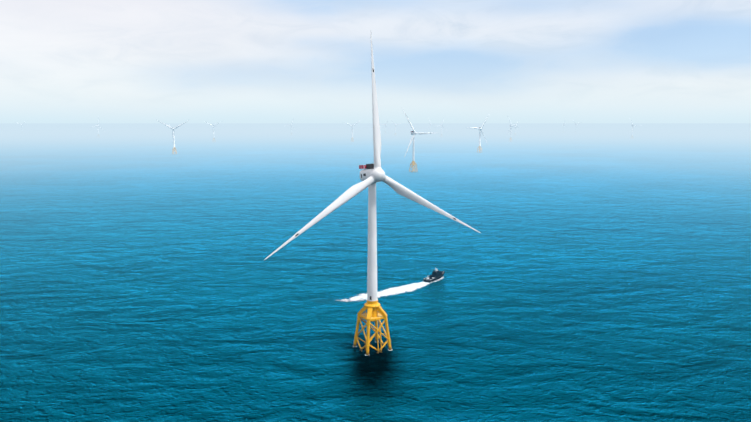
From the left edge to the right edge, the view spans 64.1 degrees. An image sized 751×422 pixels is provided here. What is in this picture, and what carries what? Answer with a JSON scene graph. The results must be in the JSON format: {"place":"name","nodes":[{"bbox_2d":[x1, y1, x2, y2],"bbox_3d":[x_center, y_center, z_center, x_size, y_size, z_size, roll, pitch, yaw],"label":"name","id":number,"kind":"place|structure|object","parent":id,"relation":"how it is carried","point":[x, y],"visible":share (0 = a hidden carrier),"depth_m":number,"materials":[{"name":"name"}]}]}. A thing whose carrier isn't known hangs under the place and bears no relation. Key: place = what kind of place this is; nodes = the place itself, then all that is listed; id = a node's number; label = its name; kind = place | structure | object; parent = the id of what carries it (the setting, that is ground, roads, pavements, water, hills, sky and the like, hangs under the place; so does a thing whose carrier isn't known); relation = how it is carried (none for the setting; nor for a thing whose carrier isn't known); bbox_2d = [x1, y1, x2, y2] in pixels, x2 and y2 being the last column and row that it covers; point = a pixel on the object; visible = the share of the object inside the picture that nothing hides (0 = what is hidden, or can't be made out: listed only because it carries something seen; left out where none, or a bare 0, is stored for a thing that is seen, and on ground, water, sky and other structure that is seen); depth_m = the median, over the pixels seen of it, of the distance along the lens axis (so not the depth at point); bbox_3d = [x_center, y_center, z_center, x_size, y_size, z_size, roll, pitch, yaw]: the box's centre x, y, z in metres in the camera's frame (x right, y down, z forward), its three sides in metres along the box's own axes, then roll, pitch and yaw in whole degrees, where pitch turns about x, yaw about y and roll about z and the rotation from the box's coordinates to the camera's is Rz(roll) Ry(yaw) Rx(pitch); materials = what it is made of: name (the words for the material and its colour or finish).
{"place":"outdoors","nodes":[
{"label":"outdoors","id":0,"kind":"place"},
{"bbox_2d":[172,135,176,153],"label":"turbine tower","id":1,"kind":"structure","parent":0,"point":[173,149],"depth_m":2642.34,"materials":[{"name":"white metal"}]},
{"bbox_2d":[155,119,188,146],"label":"turbine rotor","id":2,"kind":"object","parent":1,"relation":"attached to","point":[173,129],"visible":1,"depth_m":2626.41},
{"bbox_2d":[353,183,391,354],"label":"turbine tower","id":3,"kind":"structure","parent":0,"point":[372,306],"depth_m":369.43,"materials":[{"name":"white metal"}]},
{"bbox_2d":[359,163,376,182],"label":"turbine nacelle","id":4,"kind":"object","parent":3,"relation":"on","point":[365,172],"visible":0.6,"depth_m":363.26,"materials":[{"name":"white metal"}]},
{"bbox_2d":[265,34,479,258],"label":"turbine rotor","id":5,"kind":"object","parent":4,"relation":"attached to","point":[377,174],"visible":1,"depth_m":352.39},
{"bbox_2d":[0,123,750,421],"bbox_3d":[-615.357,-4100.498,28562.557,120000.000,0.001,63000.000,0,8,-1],"label":"sea","id":6,"kind":"structure","parent":0,"point":[597,272],"depth_m":564.58,"materials":[{"name":"liquid"}]},
{"bbox_2d":[338,282,429,301],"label":"wake","id":7,"kind":"object","parent":6,"relation":"on","point":[402,289],"visible":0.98,"depth_m":504.44,"materials":[{"name":"liquid"}]},
{"bbox_2d":[423,267,444,282],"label":"boat","id":8,"kind":"object","parent":6,"relation":"on","point":[436,275],"visible":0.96,"depth_m":542.44,"materials":[{"name":"black metal"}]},
{"bbox_2d":[0,0,750,122],"label":"sky","id":9,"kind":"structure","parent":0,"point":[62,61],"materials":[{"name":"white"}]},
{"bbox_2d":[409,136,417,171],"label":"turbine tower","id":10,"kind":"structure","parent":0,"point":[413,163],"depth_m":1697.84,"materials":[{"name":"white metal"}]},
{"bbox_2d":[403,110,431,154],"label":"turbine rotor","id":11,"kind":"object","parent":10,"relation":"attached to","point":[415,133],"visible":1,"depth_m":1678.97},
{"bbox_2d":[477,130,481,152],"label":"turbine tower","id":12,"kind":"structure","parent":0,"point":[479,149],"depth_m":2771.88,"materials":[{"name":"white metal"}]},
{"bbox_2d":[466,115,488,143],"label":"turbine rotor","id":13,"kind":"object","parent":12,"relation":"attached to","point":[480,128],"visible":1,"depth_m":2760.02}
]}

